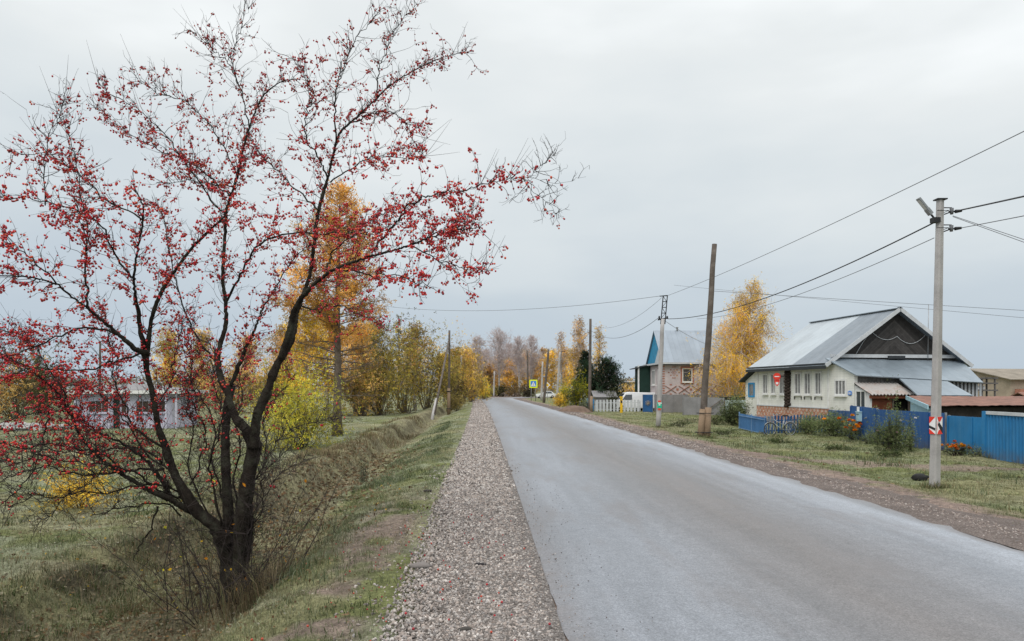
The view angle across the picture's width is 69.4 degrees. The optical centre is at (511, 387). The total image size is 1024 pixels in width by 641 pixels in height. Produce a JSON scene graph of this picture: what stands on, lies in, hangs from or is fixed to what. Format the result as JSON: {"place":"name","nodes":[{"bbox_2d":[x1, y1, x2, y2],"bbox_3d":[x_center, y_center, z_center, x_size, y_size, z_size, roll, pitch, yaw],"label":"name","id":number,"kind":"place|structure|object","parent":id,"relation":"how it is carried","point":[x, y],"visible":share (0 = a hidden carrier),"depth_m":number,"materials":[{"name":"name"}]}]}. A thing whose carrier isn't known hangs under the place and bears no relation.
{"place":"outdoors","nodes":[
{"label":"outdoors","id":0,"kind":"place"},
{"bbox_2d":[0,389,1023,640],"bbox_3d":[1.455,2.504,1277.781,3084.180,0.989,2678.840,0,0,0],"label":"ground","id":1,"kind":"structure","parent":0,"point":[394,521],"depth_m":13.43,"materials":[{"name":"plant"}]},
{"bbox_2d":[0,354,47,418],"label":"bush","id":2,"kind":"object","parent":1,"relation":"on","point":[11,387],"visible":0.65,"depth_m":56.59,"materials":[{"name":"yellow plant"}]},
{"bbox_2d":[0,336,64,417],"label":"bush","id":3,"kind":"object","parent":1,"relation":"on","point":[23,387],"visible":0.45,"depth_m":59.87,"materials":[{"name":"yellow plant"}]},
{"bbox_2d":[2,335,74,414],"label":"bush","id":4,"kind":"object","parent":1,"relation":"on","point":[35,389],"visible":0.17,"depth_m":65.76,"materials":[{"name":"green plant"}]},
{"bbox_2d":[0,422,83,430],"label":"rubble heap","id":5,"kind":"object","parent":1,"relation":"on","point":[27,425],"visible":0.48,"depth_m":42.02,"materials":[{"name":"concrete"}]},
{"bbox_2d":[34,454,131,512],"bbox_3d":[-8.602,1.876,14.930,1.652,1.285,1.795,0,0,0],"label":"yellow bush","id":6,"kind":"object","parent":1,"relation":"on","point":[82,504],"visible":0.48,"depth_m":14.76,"materials":[{"name":"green plant"}]},
{"bbox_2d":[66,383,208,428],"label":"house","id":7,"kind":"structure","parent":1,"relation":"on","point":[133,398],"depth_m":44.59,"materials":[{"name":"white paint"}]},
{"bbox_2d":[88,400,107,413],"bbox_3d":[-24.879,1.157,44.491,1.280,0.815,0.105,0,0,-2],"label":"window","id":8,"kind":"structure","parent":7,"relation":"in","point":[96,402],"depth_m":44.52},
{"bbox_2d":[149,323,183,387],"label":"birch tree","id":9,"kind":"object","parent":1,"relation":"on","point":[167,355],"visible":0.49,"depth_m":94.39,"materials":[{"name":"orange plant"}]},
{"bbox_2d":[159,342,229,410],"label":"bush","id":10,"kind":"object","parent":1,"relation":"on","point":[198,381],"visible":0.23,"depth_m":77.89,"materials":[{"name":"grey plant"}]},
{"bbox_2d":[182,325,223,404],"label":"birch tree","id":11,"kind":"object","parent":1,"relation":"on","point":[203,343],"visible":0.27,"depth_m":99.81,"materials":[{"name":"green plant"}]},
{"bbox_2d":[196,352,271,412],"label":"bush","id":12,"kind":"object","parent":1,"relation":"on","point":[234,398],"visible":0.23,"depth_m":71.53,"materials":[{"name":"grey plant"}]},
{"bbox_2d":[225,332,267,400],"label":"birch tree","id":13,"kind":"object","parent":1,"relation":"on","point":[248,348],"visible":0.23,"depth_m":95.77,"materials":[{"name":"yellow plant"}]},
{"bbox_2d":[223,324,293,413],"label":"bush","id":14,"kind":"object","parent":1,"relation":"on","point":[260,381],"visible":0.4,"depth_m":69.52,"materials":[{"name":"yellow plant"}]},
{"bbox_2d":[255,318,299,408],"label":"birch tree","id":15,"kind":"object","parent":1,"relation":"on","point":[280,332],"visible":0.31,"depth_m":73.30,"materials":[{"name":"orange plant"}]},
{"bbox_2d":[212,344,371,451],"bbox_3d":[-8.356,0.317,29.319,5.993,4.675,4.889,0,0,0],"label":"yellow bush","id":16,"kind":"object","parent":1,"relation":"on","point":[294,419],"visible":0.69,"depth_m":29.20,"materials":[{"name":"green plant"}]},
{"bbox_2d":[0,0,589,640],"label":"berry tree","id":17,"kind":"object","parent":1,"relation":"on","point":[232,536],"visible":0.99,"depth_m":8.95,"materials":[{"name":"red plant"}]},
{"bbox_2d":[267,305,332,416],"bbox_3d":[-17.679,-2.280,61.938,5.746,9.795,5.421,0,0,0],"label":"birch tree","id":18,"kind":"object","parent":1,"relation":"on","point":[302,327],"visible":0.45,"depth_m":61.53,"materials":[{"name":"yellow plant"}]},
{"bbox_2d":[0,373,634,392],"bbox_3d":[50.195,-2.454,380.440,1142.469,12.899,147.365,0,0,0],"label":"woods","id":19,"kind":"object","parent":1,"relation":"on","point":[154,382],"visible":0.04,"depth_m":373.92,"materials":[{"name":"brown plant"}]},
{"bbox_2d":[307,308,346,412],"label":"birch tree","id":20,"kind":"object","parent":1,"relation":"on","point":[325,362],"visible":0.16,"depth_m":69.70,"materials":[{"name":"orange plant"}]},
{"bbox_2d":[268,177,396,435],"bbox_3d":[-8.821,-4.028,37.139,6.594,13.268,6.788,0,0,-33],"label":"larch tree","id":21,"kind":"object","parent":1,"relation":"on","point":[340,192],"visible":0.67,"depth_m":37.18,"materials":[{"name":"orange plant"}]},
{"bbox_2d":[328,316,379,413],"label":"birch tree","id":22,"kind":"object","parent":1,"relation":"on","point":[356,351],"visible":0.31,"depth_m":65.45,"materials":[{"name":"yellow plant"}]},
{"bbox_2d":[321,332,400,415],"bbox_3d":[-12.975,-1.135,64.027,6.213,7.354,7.010,0,0,-37],"label":"roadside thicket","id":23,"kind":"object","parent":1,"relation":"on","point":[355,399],"visible":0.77,"depth_m":63.41,"materials":[{"name":"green plant"}]},
{"bbox_2d":[345,315,400,412],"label":"birch tree","id":24,"kind":"object","parent":1,"relation":"on","point":[374,340],"visible":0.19,"depth_m":71.71,"materials":[{"name":"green plant"}]},
{"bbox_2d":[346,316,414,415],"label":"roadside thicket","id":25,"kind":"object","parent":1,"relation":"on","point":[388,378],"visible":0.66,"depth_m":65.96,"materials":[{"name":"green plant"}]},
{"bbox_2d":[250,514,550,640],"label":"fallen berries","id":26,"kind":"object","parent":1,"relation":"on","point":[405,613],"visible":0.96,"depth_m":7.46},
{"bbox_2d":[368,291,449,413],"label":"roadside thicket","id":27,"kind":"object","parent":1,"relation":"on","point":[403,405],"visible":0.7,"depth_m":70.62,"materials":[{"name":"green plant"}]},
{"bbox_2d":[393,320,443,410],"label":"birch tree","id":28,"kind":"object","parent":1,"relation":"on","point":[422,346],"visible":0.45,"depth_m":77.62,"materials":[{"name":"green plant"}]},
{"bbox_2d":[396,319,464,411],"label":"roadside thicket","id":29,"kind":"object","parent":1,"relation":"on","point":[426,398],"visible":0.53,"depth_m":79.72,"materials":[{"name":"yellow plant"}]},
{"bbox_2d":[431,340,449,419],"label":"brace pole","id":30,"kind":"object","parent":1,"relation":"on","point":[435,402],"visible":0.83,"depth_m":67.10,"materials":[{"name":"grey wood"}]},
{"bbox_2d":[431,349,463,401],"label":"young birch","id":31,"kind":"object","parent":1,"relation":"on","point":[441,368],"visible":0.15,"depth_m":119.67,"materials":[{"name":"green plant"}]},
{"bbox_2d":[446,330,451,414],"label":"utility pole","id":32,"kind":"object","parent":1,"relation":"on","point":[448,391],"visible":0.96,"depth_m":72.88,"materials":[{"name":"brown wood"}]},
{"bbox_2d":[437,338,471,410],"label":"roadside thicket","id":33,"kind":"object","parent":1,"relation":"on","point":[455,384],"visible":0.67,"depth_m":83.66,"materials":[{"name":"green plant"}]},
{"bbox_2d":[443,389,468,411],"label":"roadside thicket","id":34,"kind":"object","parent":1,"relation":"on","point":[455,405],"visible":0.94,"depth_m":75.56,"materials":[{"name":"green plant"}]},
{"bbox_2d":[437,320,484,403],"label":"roadside thicket","id":35,"kind":"object","parent":1,"relation":"on","point":[471,370],"visible":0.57,"depth_m":98.05,"materials":[{"name":"yellow plant"}]},
{"bbox_2d":[455,340,492,401],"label":"roadside thicket","id":36,"kind":"object","parent":1,"relation":"on","point":[478,385],"visible":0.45,"depth_m":111.71,"materials":[{"name":"yellow plant"}]},
{"bbox_2d":[468,334,493,396],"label":"bare birch","id":37,"kind":"object","parent":1,"relation":"on","point":[478,350],"visible":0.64,"depth_m":177.59,"materials":[{"name":"grey plant"}]},
{"bbox_2d":[475,376,492,399],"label":"yellow bush","id":38,"kind":"object","parent":1,"relation":"on","point":[486,391],"visible":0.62,"depth_m":127.72,"materials":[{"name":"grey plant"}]},
{"bbox_2d":[406,397,565,640],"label":"gravel shoulder","id":39,"kind":"object","parent":1,"relation":"on","point":[555,617],"visible":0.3,"depth_m":7.68},
{"bbox_2d":[409,562,431,568],"bbox_3d":[-1.030,2.008,8.345,0.260,0.080,0.120,0,0,0],"label":"stone","id":40,"kind":"object","parent":39,"relation":"on","point":[420,565],"visible":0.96,"depth_m":8.30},
{"bbox_2d":[333,399,1023,640],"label":"gravel","id":41,"kind":"structure","parent":39,"relation":"on","point":[480,429],"depth_m":9.11,"materials":[{"name":"gravel"}]},
{"bbox_2d":[483,359,501,390],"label":"young birch","id":42,"kind":"object","parent":1,"relation":"on","point":[490,374],"visible":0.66,"depth_m":191.63,"materials":[{"name":"yellow plant"}]},
{"bbox_2d":[483,326,513,388],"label":"bare birch","id":43,"kind":"object","parent":1,"relation":"on","point":[498,338],"visible":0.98,"depth_m":185.20,"materials":[{"name":"grey plant"}]},
{"bbox_2d":[491,379,511,396],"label":"bush","id":44,"kind":"object","parent":1,"relation":"on","point":[500,391],"visible":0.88,"depth_m":175.51,"materials":[{"name":"grey plant"}]},
{"bbox_2d":[500,359,517,395],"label":"young birch","id":45,"kind":"object","parent":1,"relation":"on","point":[507,373],"visible":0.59,"depth_m":199.58,"materials":[{"name":"orange plant"}]},
{"bbox_2d":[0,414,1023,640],"bbox_3d":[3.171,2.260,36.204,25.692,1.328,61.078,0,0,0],"label":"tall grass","id":46,"kind":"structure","parent":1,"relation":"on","point":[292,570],"depth_m":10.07,"materials":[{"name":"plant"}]},
{"bbox_2d":[0,423,1023,640],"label":"fallen leaves","id":47,"kind":"object","parent":1,"relation":"on","point":[379,462],"visible":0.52,"depth_m":12.63,"materials":[{"name":"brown plant"}]},
{"bbox_2d":[504,382,524,396],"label":"bush","id":48,"kind":"object","parent":1,"relation":"on","point":[514,390],"visible":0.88,"depth_m":171.96,"materials":[{"name":"brown plant"}]},
{"bbox_2d":[504,334,533,395],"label":"bare birch","id":49,"kind":"object","parent":1,"relation":"on","point":[519,355],"visible":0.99,"depth_m":183.59,"materials":[{"name":"grey plant"}]},
{"bbox_2d":[523,334,545,379],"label":"bare birch","id":50,"kind":"object","parent":1,"relation":"on","point":[531,339],"visible":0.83,"depth_m":189.79,"materials":[{"name":"grey plant"}]},
{"bbox_2d":[524,352,544,395],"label":"young birch","id":51,"kind":"object","parent":1,"relation":"on","point":[536,372],"visible":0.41,"depth_m":193.77,"materials":[{"name":"yellow plant"}]},
{"bbox_2d":[534,345,550,390],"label":"young birch","id":52,"kind":"object","parent":1,"relation":"on","point":[542,354],"visible":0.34,"depth_m":204.34,"materials":[{"name":"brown plant"}]},
{"bbox_2d":[542,349,549,402],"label":"utility pole","id":53,"kind":"object","parent":1,"relation":"on","point":[545,382],"visible":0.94,"depth_m":111.84,"materials":[{"name":"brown wood"}]},
{"bbox_2d":[541,348,557,392],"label":"young birch","id":54,"kind":"object","parent":1,"relation":"on","point":[552,373],"visible":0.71,"depth_m":195.51,"materials":[{"name":"yellow plant"}]},
{"bbox_2d":[549,389,565,406],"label":"garden bush","id":55,"kind":"object","parent":1,"relation":"on","point":[558,402],"visible":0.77,"depth_m":84.01,"materials":[{"name":"yellow plant"}]},
{"bbox_2d":[552,331,571,392],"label":"birch tree","id":56,"kind":"object","parent":1,"relation":"on","point":[561,348],"visible":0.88,"depth_m":149.75,"materials":[{"name":"yellow plant"}]},
{"bbox_2d":[551,344,574,390],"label":"young birch","id":57,"kind":"object","parent":1,"relation":"on","point":[565,376],"visible":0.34,"depth_m":189.56,"materials":[{"name":"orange plant"}]},
{"bbox_2d":[563,349,580,389],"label":"young birch","id":58,"kind":"object","parent":1,"relation":"on","point":[571,366],"visible":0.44,"depth_m":179.64,"materials":[{"name":"yellow plant"}]},
{"bbox_2d":[559,405,592,412],"bbox_3d":[5.447,1.822,64.500,3.200,0.614,2.000,0,0,0],"label":"earth mound","id":59,"kind":"object","parent":1,"relation":"on","point":[573,408],"visible":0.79,"depth_m":63.93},
{"bbox_2d":[566,315,588,375],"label":"birch tree","id":60,"kind":"object","parent":1,"relation":"on","point":[578,333],"visible":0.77,"depth_m":139.72,"materials":[{"name":"yellow plant"}]},
{"bbox_2d":[560,369,594,405],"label":"garden bush","id":61,"kind":"object","parent":1,"relation":"on","point":[577,394],"visible":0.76,"depth_m":72.73,"materials":[{"name":"green plant"}]},
{"bbox_2d":[563,349,600,405],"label":"spruce tree","id":62,"kind":"object","parent":1,"relation":"on","point":[585,362],"visible":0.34,"depth_m":81.59,"materials":[{"name":"green plant"}]},
{"bbox_2d":[588,319,592,411],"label":"utility pole","id":63,"kind":"object","parent":1,"relation":"on","point":[590,402],"visible":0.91,"depth_m":66.69,"materials":[{"name":"brown wood"}]},
{"bbox_2d":[592,321,607,372],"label":"birch tree","id":64,"kind":"object","parent":1,"relation":"on","point":[600,348],"visible":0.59,"depth_m":119.88,"materials":[{"name":"yellow plant"}]},
{"bbox_2d":[591,391,617,408],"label":"greenhouse","id":65,"kind":"object","parent":1,"relation":"on","point":[598,396],"visible":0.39,"depth_m":77.03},
{"bbox_2d":[583,354,634,397],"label":"pine tree","id":66,"kind":"object","parent":1,"relation":"on","point":[606,366],"visible":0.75,"depth_m":79.42,"materials":[{"name":"green plant"}]},
{"bbox_2d":[595,400,639,411],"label":"picket fence","id":67,"kind":"object","parent":1,"relation":"on","point":[614,402],"visible":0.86,"depth_m":71.39,"materials":[{"name":"wood"}]},
{"bbox_2d":[612,392,654,410],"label":"white van","id":68,"kind":"object","parent":1,"relation":"on","point":[632,396],"visible":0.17,"depth_m":74.12,"materials":[{"name":"paint"}]},
{"bbox_2d":[643,394,652,411],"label":"yard gate","id":69,"kind":"structure","parent":1,"relation":"on","point":[647,403],"depth_m":70.79,"materials":[{"name":"metal"}]},
{"bbox_2d":[656,295,667,426],"bbox_3d":[8.543,-1.398,42.186,0.736,7.797,0.330,0,0,0],"label":"utility pole","id":70,"kind":"object","parent":1,"relation":"on","point":[659,387],"visible":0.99,"depth_m":42.11,"materials":[{"name":"concrete"}]},
{"bbox_2d":[667,131,1023,295],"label":"power line","id":71,"kind":"object","parent":70,"relation":"attached to","point":[875,203],"visible":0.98,"depth_m":19.35,"materials":[{"name":"metal"}]},
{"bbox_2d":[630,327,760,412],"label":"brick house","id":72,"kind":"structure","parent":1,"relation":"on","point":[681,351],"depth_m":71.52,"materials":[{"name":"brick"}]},
{"bbox_2d":[681,366,693,383],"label":"window","id":73,"kind":"structure","parent":72,"relation":"in","point":[688,369],"depth_m":71.08,"materials":[{"name":"white paint"}]},
{"bbox_2d":[682,397,724,414],"bbox_3d":[16.538,1.630,63.959,3.536,1.740,0.293,0,0,17],"label":"slab fence","id":74,"kind":"object","parent":1,"relation":"on","point":[690,405],"visible":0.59,"depth_m":64.14,"materials":[{"name":"grey concrete"}]},
{"bbox_2d":[695,244,716,436],"bbox_3d":[8.630,-1.988,32.850,0.979,8.836,0.593,0,0,0],"label":"utility pole","id":75,"kind":"object","parent":1,"relation":"on","point":[704,423],"visible":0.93,"depth_m":32.78,"materials":[{"name":"brown wood"}]},
{"bbox_2d":[718,291,1023,310],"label":"power line","id":76,"kind":"object","parent":75,"relation":"attached to","point":[863,300],"visible":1,"depth_m":31.88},
{"bbox_2d":[675,271,791,399],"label":"birch tree","id":77,"kind":"object","parent":1,"relation":"on","point":[743,339],"visible":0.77,"depth_m":66.83,"materials":[{"name":"yellow plant"}]},
{"bbox_2d":[713,387,760,425],"bbox_3d":[13.886,1.048,46.176,3.086,2.934,3.272,0,0,0],"label":"round bush","id":78,"kind":"object","parent":1,"relation":"on","point":[732,413],"visible":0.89,"depth_m":46.04,"materials":[{"name":"green plant"}]},
{"bbox_2d":[738,412,765,433],"bbox_3d":[12.761,1.923,39.450,0.091,1.140,4.764,0,0,2],"label":"garden fence","id":79,"kind":"object","parent":1,"relation":"on","point":[751,423],"visible":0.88,"depth_m":39.28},
{"bbox_2d":[513,397,1023,550],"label":"dirt shoulder","id":80,"kind":"object","parent":1,"relation":"on","point":[976,530],"visible":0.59,"depth_m":13.53},
{"bbox_2d":[764,414,796,435],"bbox_3d":[13.033,1.800,35.880,1.702,1.080,0.600,0,0,0],"label":"bicycle","id":81,"kind":"object","parent":1,"relation":"on","point":[785,424],"visible":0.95,"depth_m":35.88,"materials":[{"name":"grey metal"}]},
{"bbox_2d":[765,414,830,433],"bbox_3d":[15.054,1.930,38.337,5.423,1.128,0.130,0,0,-29],"label":"picket fence","id":82,"kind":"object","parent":1,"relation":"on","point":[788,420],"visible":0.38,"depth_m":37.70,"materials":[{"name":"blue paint"}]},
{"bbox_2d":[791,410,820,433],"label":"flower bush","id":83,"kind":"object","parent":1,"relation":"on","point":[807,426],"visible":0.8,"depth_m":37.11,"materials":[{"name":"green plant"}]},
{"bbox_2d":[810,405,847,435],"bbox_3d":[15.428,1.619,35.243,2.106,1.582,2.162,0,0,-16],"label":"flower bush","id":84,"kind":"object","parent":1,"relation":"on","point":[832,426],"visible":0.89,"depth_m":35.32,"materials":[{"name":"green plant"}]},
{"bbox_2d":[815,443,859,450],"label":"weed clump","id":85,"kind":"object","parent":1,"relation":"on","point":[832,447],"visible":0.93,"depth_m":27.02,"materials":[{"name":"green plant"}]},
{"bbox_2d":[841,414,861,440],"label":"flower bush","id":86,"kind":"object","parent":1,"relation":"on","point":[853,429],"visible":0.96,"depth_m":32.93,"materials":[{"name":"green plant"}]},
{"bbox_2d":[738,305,982,423],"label":"white house","id":87,"kind":"structure","parent":1,"relation":"on","point":[841,363],"depth_m":44.62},
{"bbox_2d":[761,374,768,394],"bbox_3d":[17.648,-0.237,51.641,0.150,1.485,0.830,0,0,-8],"label":"window","id":88,"kind":"structure","parent":87,"relation":"in","point":[764,376],"depth_m":51.61,"materials":[{"name":"glass"}]},
{"bbox_2d":[792,372,801,395],"bbox_3d":[18.277,-0.237,47.393,0.150,1.485,0.900,0,0,-8],"label":"window","id":89,"kind":"structure","parent":87,"relation":"in","point":[797,376],"depth_m":47.35,"materials":[{"name":"white paint"}]},
{"bbox_2d":[802,372,811,395],"bbox_3d":[18.446,-0.237,46.250,0.150,1.485,0.870,0,0,-8],"label":"window","id":90,"kind":"structure","parent":87,"relation":"in","point":[807,375],"depth_m":46.24,"materials":[{"name":"glass"}]},
{"bbox_2d":[813,372,821,395],"bbox_3d":[18.620,-0.237,45.073,0.150,1.485,0.830,0,0,-8],"label":"window","id":91,"kind":"structure","parent":87,"relation":"in","point":[817,375],"depth_m":45.05,"materials":[{"name":"white paint"}]},
{"bbox_2d":[850,405,877,442],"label":"entrance gate","id":92,"kind":"structure","parent":1,"relation":"on","point":[863,415],"depth_m":32.64,"materials":[{"name":"blue metal"}]},
{"bbox_2d":[881,379,897,450],"bbox_3d":[14.021,0.957,27.404,0.687,2.872,0.483,0,0,-28],"label":"flower stalk","id":93,"kind":"object","parent":1,"relation":"on","point":[889,445],"visible":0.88,"depth_m":27.36,"materials":[{"name":"green plant"}]},
{"bbox_2d":[871,448,908,456],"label":"weed clump","id":94,"kind":"object","parent":1,"relation":"on","point":[884,453],"visible":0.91,"depth_m":24.53,"materials":[{"name":"green plant"}]},
{"bbox_2d":[864,405,923,451],"bbox_3d":[14.238,1.592,27.530,2.471,1.910,1.570,0,0,0],"label":"flower bush","id":95,"kind":"object","parent":1,"relation":"on","point":[880,438],"visible":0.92,"depth_m":27.49,"materials":[{"name":"green plant"}]},
{"bbox_2d":[891,374,903,449],"bbox_3d":[14.299,0.942,27.414,0.538,2.904,0.408,0,0,-28],"label":"flower stalk","id":96,"kind":"object","parent":1,"relation":"on","point":[898,427],"visible":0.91,"depth_m":27.38,"materials":[{"name":"green plant"}]},
{"bbox_2d":[903,404,917,450],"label":"flower stalk","id":97,"kind":"object","parent":1,"relation":"on","point":[910,432],"visible":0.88,"depth_m":27.37,"materials":[{"name":"green plant"}]},
{"bbox_2d":[876,409,946,449],"bbox_3d":[15.727,1.690,29.377,0.193,1.600,4.246,0,0,-6],"label":"blue fence","id":98,"kind":"object","parent":1,"relation":"on","point":[922,425],"visible":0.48,"depth_m":28.60,"materials":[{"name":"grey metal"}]},
{"bbox_2d":[916,197,961,486],"bbox_3d":[9.754,-0.949,16.923,1.065,6.770,0.264,0,0,-6],"label":"utility pole","id":99,"kind":"object","parent":1,"relation":"on","point":[935,427],"visible":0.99,"depth_m":16.86,"materials":[{"name":"concrete"}]},
{"bbox_2d":[672,223,933,318],"bbox_3d":[9.283,-3.626,29.573,0.031,0.657,25.269,0,0,-2],"label":"power line","id":100,"kind":"object","parent":99,"relation":"attached to","point":[824,274],"visible":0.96,"depth_m":21.94,"materials":[{"name":"metal"}]},
{"bbox_2d":[700,238,933,318],"bbox_3d":[10.186,-3.631,29.872,0.016,0.745,25.878,0,0,2],"label":"power line","id":101,"kind":"object","parent":99,"relation":"attached to","point":[835,280],"visible":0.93,"depth_m":22.16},
{"bbox_2d":[941,440,974,455],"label":"flower bush","id":102,"kind":"object","parent":1,"relation":"on","point":[955,447],"visible":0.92,"depth_m":25.55,"materials":[{"name":"green plant"}]},
{"bbox_2d":[947,415,981,453],"bbox_3d":[16.077,1.724,25.801,0.128,1.468,2.872,0,0,-1],"label":"blue fence","id":103,"kind":"object","parent":1,"relation":"on","point":[965,430],"visible":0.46,"depth_m":26.16,"materials":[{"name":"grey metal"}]},
{"bbox_2d":[978,377,997,395],"bbox_3d":[36.500,0.765,58.100,2.600,3.170,1.200,0,0,0],"label":"wooden rack","id":104,"kind":"object","parent":1,"relation":"on","point":[987,383],"visible":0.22,"depth_m":57.50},
{"bbox_2d":[970,368,1023,396],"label":"village house","id":105,"kind":"structure","parent":1,"relation":"on","point":[1010,382],"depth_m":67.39,"materials":[{"name":"white paint"}]},
{"bbox_2d":[982,411,1023,463],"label":"corrugated gate","id":106,"kind":"structure","parent":1,"relation":"on","point":[1002,436],"depth_m":23.26,"materials":[{"name":"blue metal"}]},
{"bbox_2d":[0,0,1023,388],"label":"sky","id":107,"kind":"structure","parent":0,"point":[749,129],"materials":[{"name":"grey"}]},
{"bbox_2d":[481,396,1023,640],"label":"road","id":108,"kind":"structure","parent":0,"point":[684,544],"depth_m":8.86,"materials":[{"name":"asphalt"}]},
{"bbox_2d":[906,396,1023,416],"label":"long shed","id":109,"kind":"structure","parent":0,"point":[971,406],"depth_m":35.73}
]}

